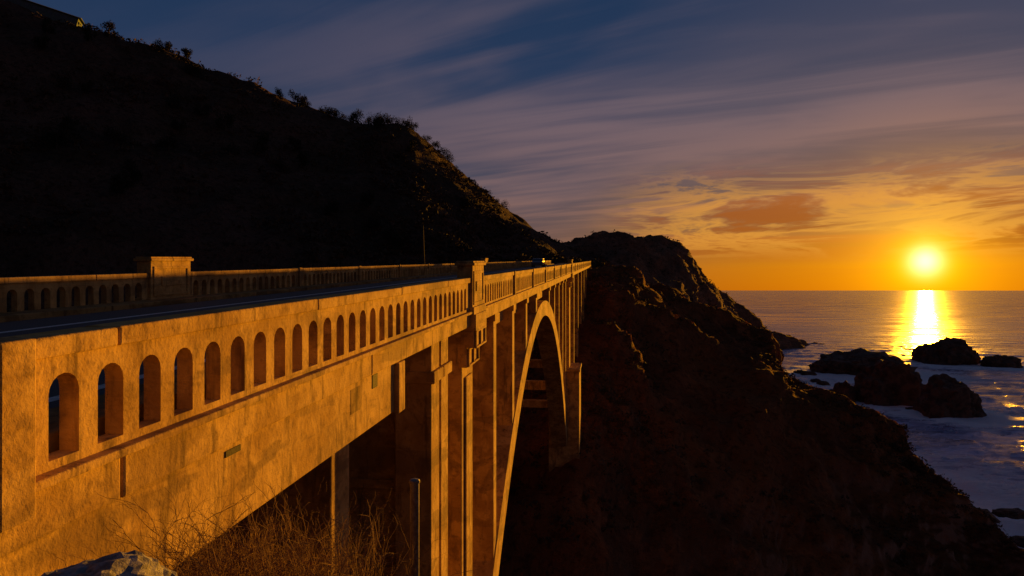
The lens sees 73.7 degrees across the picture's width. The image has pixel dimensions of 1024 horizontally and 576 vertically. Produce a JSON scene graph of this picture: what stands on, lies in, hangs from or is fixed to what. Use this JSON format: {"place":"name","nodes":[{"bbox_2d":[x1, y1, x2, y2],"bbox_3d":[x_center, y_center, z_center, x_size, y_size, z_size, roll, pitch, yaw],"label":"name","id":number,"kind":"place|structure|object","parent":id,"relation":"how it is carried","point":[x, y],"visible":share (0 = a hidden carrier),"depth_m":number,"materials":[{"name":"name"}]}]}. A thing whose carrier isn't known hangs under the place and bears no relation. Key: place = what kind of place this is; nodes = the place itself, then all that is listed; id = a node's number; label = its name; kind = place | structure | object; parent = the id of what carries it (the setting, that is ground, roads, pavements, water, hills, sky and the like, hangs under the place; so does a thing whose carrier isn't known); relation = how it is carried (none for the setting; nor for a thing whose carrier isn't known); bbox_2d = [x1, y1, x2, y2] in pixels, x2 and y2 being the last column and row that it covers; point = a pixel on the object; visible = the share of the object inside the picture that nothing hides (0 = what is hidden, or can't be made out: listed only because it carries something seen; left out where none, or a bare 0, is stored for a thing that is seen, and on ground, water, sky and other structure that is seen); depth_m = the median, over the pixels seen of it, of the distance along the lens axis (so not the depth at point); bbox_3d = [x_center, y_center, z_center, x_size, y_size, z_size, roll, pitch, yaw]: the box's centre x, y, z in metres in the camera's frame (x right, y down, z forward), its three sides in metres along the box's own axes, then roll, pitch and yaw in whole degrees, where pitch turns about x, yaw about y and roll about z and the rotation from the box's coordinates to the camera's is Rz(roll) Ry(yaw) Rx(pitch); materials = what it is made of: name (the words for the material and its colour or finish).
{"place":"outdoors","nodes":[
{"label":"outdoors","id":0,"kind":"place"},
{"bbox_2d":[0,0,607,311],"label":"coastal mountain","id":1,"kind":"structure","parent":0,"point":[158,217],"depth_m":218.62,"materials":[{"name":"black plant"}]},
{"bbox_2d":[7,0,82,26],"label":"walls","id":2,"kind":"structure","parent":1,"relation":"on","point":[52,16],"depth_m":282.61,"materials":[{"name":"black"}]},
{"bbox_2d":[10,0,74,21],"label":"windows","id":3,"kind":"structure","parent":2,"relation":"attached to","point":[43,10],"depth_m":281.86,"materials":[{"name":"glass"}]},
{"bbox_2d":[26,0,84,23],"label":"roof","id":4,"kind":"structure","parent":2,"relation":"on","point":[81,20],"depth_m":283.82,"materials":[{"name":"black"}]},
{"bbox_2d":[165,41,172,49],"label":"tree","id":5,"kind":"object","parent":1,"relation":"on","point":[167,44],"visible":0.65,"depth_m":299.03,"materials":[{"name":"green plant"}]},
{"bbox_2d":[31,17,511,253],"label":"distant trees","id":6,"kind":"object","parent":1,"relation":"on","point":[118,180],"visible":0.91,"depth_m":239.93,"materials":[{"name":"green plant"}]},
{"bbox_2d":[288,89,307,106],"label":"tree","id":7,"kind":"object","parent":1,"relation":"on","point":[300,98],"visible":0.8,"depth_m":311.23,"materials":[{"name":"green plant"}]},
{"bbox_2d":[0,12,613,267],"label":"hillside shrubs","id":8,"kind":"object","parent":1,"relation":"on","point":[452,238],"visible":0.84,"depth_m":232.17,"materials":[{"name":"green plant"}]},
{"bbox_2d":[418,226,427,263],"bbox_3d":[-7.054,-2.681,54.188,0.840,4.503,0.120,0,0,0],"label":"utility pole","id":9,"kind":"object","parent":1,"relation":"on","point":[423,229],"visible":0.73,"depth_m":54.16,"materials":[{"name":"brown wood"}]},
{"bbox_2d":[29,0,1023,290],"label":"sky","id":10,"kind":"structure","parent":0,"point":[787,145],"materials":[{"name":"blue"}]},
{"bbox_2d":[560,231,823,349],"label":"rocky headland","id":11,"kind":"structure","parent":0,"point":[675,264],"depth_m":402.60,"materials":[{"name":"brown stone"}]},
{"bbox_2d":[559,229,731,301],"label":"headland shrubs","id":12,"kind":"object","parent":11,"relation":"on","point":[704,278],"visible":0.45,"depth_m":407.51,"materials":[{"name":"green plant"}]},
{"bbox_2d":[472,265,1023,575],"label":"canyon slope","id":13,"kind":"structure","parent":0,"point":[763,429],"depth_m":102.67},
{"bbox_2d":[472,266,1015,565],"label":"canyon shrubs","id":14,"kind":"object","parent":13,"relation":"on","point":[895,449],"visible":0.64,"depth_m":109.28,"materials":[{"name":"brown plant"}]},
{"bbox_2d":[721,290,1023,548],"bbox_3d":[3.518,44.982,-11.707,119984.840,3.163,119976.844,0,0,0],"label":"sea water","id":15,"kind":"structure","parent":0,"point":[979,461],"depth_m":524.10,"materials":[{"name":"blue liquid"}]},
{"bbox_2d":[801,371,816,375],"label":"sea rock","id":16,"kind":"object","parent":15,"relation":"in","point":[813,373],"visible":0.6,"depth_m":361.49,"materials":[{"name":"black stone"}]},
{"bbox_2d":[810,378,820,381],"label":"sea rock","id":17,"kind":"object","parent":15,"relation":"in","point":[815,380],"visible":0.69,"depth_m":335.59,"materials":[{"name":"black stone"}]},
{"bbox_2d":[816,381,830,385],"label":"sea rock","id":18,"kind":"object","parent":15,"relation":"in","point":[823,383],"visible":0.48,"depth_m":321.67,"materials":[{"name":"black stone"}]},
{"bbox_2d":[833,380,855,402],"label":"sea rock","id":19,"kind":"object","parent":15,"relation":"in","point":[846,388],"visible":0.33,"depth_m":274.45,"materials":[{"name":"brown stone"}]},
{"bbox_2d":[808,348,917,375],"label":"sea rock","id":20,"kind":"object","parent":15,"relation":"in","point":[854,361],"visible":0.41,"depth_m":366.57,"materials":[{"name":"black stone"}]},
{"bbox_2d":[854,359,922,405],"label":"sea rock","id":21,"kind":"object","parent":15,"relation":"in","point":[880,382],"visible":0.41,"depth_m":268.63,"materials":[{"name":"black stone"}]},
{"bbox_2d":[911,337,980,364],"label":"sea rock","id":22,"kind":"object","parent":15,"relation":"in","point":[950,351],"visible":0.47,"depth_m":414.59,"materials":[{"name":"black stone"}]},
{"bbox_2d":[912,373,986,417],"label":"sea rock","id":23,"kind":"object","parent":15,"relation":"in","point":[942,395],"visible":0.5,"depth_m":243.33,"materials":[{"name":"brown stone"}]},
{"bbox_2d":[977,508,1000,522],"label":"shore boulder","id":24,"kind":"object","parent":15,"relation":"in","point":[993,516],"visible":0.17,"depth_m":132.10,"materials":[{"name":"brown stone"}]},
{"bbox_2d":[979,355,1022,367],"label":"sea rock","id":25,"kind":"object","parent":15,"relation":"in","point":[1003,361],"visible":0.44,"depth_m":397.86,"materials":[{"name":"black stone"}]},
{"bbox_2d":[991,508,1023,518],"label":"shore boulder","id":26,"kind":"object","parent":15,"relation":"in","point":[1014,513],"visible":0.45,"depth_m":134.13,"materials":[{"name":"grey stone"}]},
{"bbox_2d":[1011,535,1023,547],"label":"shore boulder","id":27,"kind":"object","parent":15,"relation":"in","point":[1019,540],"visible":0.48,"depth_m":121.09,"materials":[{"name":"grey stone"}]},
{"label":"near bank ground","id":28,"kind":"structure","parent":0,"visible":0},
{"bbox_2d":[41,550,176,575],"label":"granite boulder","id":29,"kind":"object","parent":28,"relation":"on","point":[134,563],"visible":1,"depth_m":2.86,"materials":[{"name":"grey stone"}]},
{"bbox_2d":[41,478,482,575],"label":"dry brush","id":30,"kind":"object","parent":28,"relation":"on","point":[247,566],"visible":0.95,"depth_m":4.05,"materials":[{"name":"brown plant"}]},
{"bbox_2d":[0,257,590,575],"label":"concrete arch bridge","id":31,"kind":"structure","parent":28,"relation":"on","point":[353,383],"depth_m":11.76,"materials":[{"name":"concrete"}]},
{"bbox_2d":[531,258,544,266],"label":"parked car","id":32,"kind":"object","parent":31,"relation":"on","point":[537,261],"visible":0.94,"depth_m":112.04,"materials":[{"name":"paint"}]},
{"bbox_2d":[409,478,419,575],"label":"metal post","id":33,"kind":"object","parent":28,"relation":"on","point":[414,509],"visible":0.99,"depth_m":4.57,"materials":[{"name":"brown metal"}]}
]}

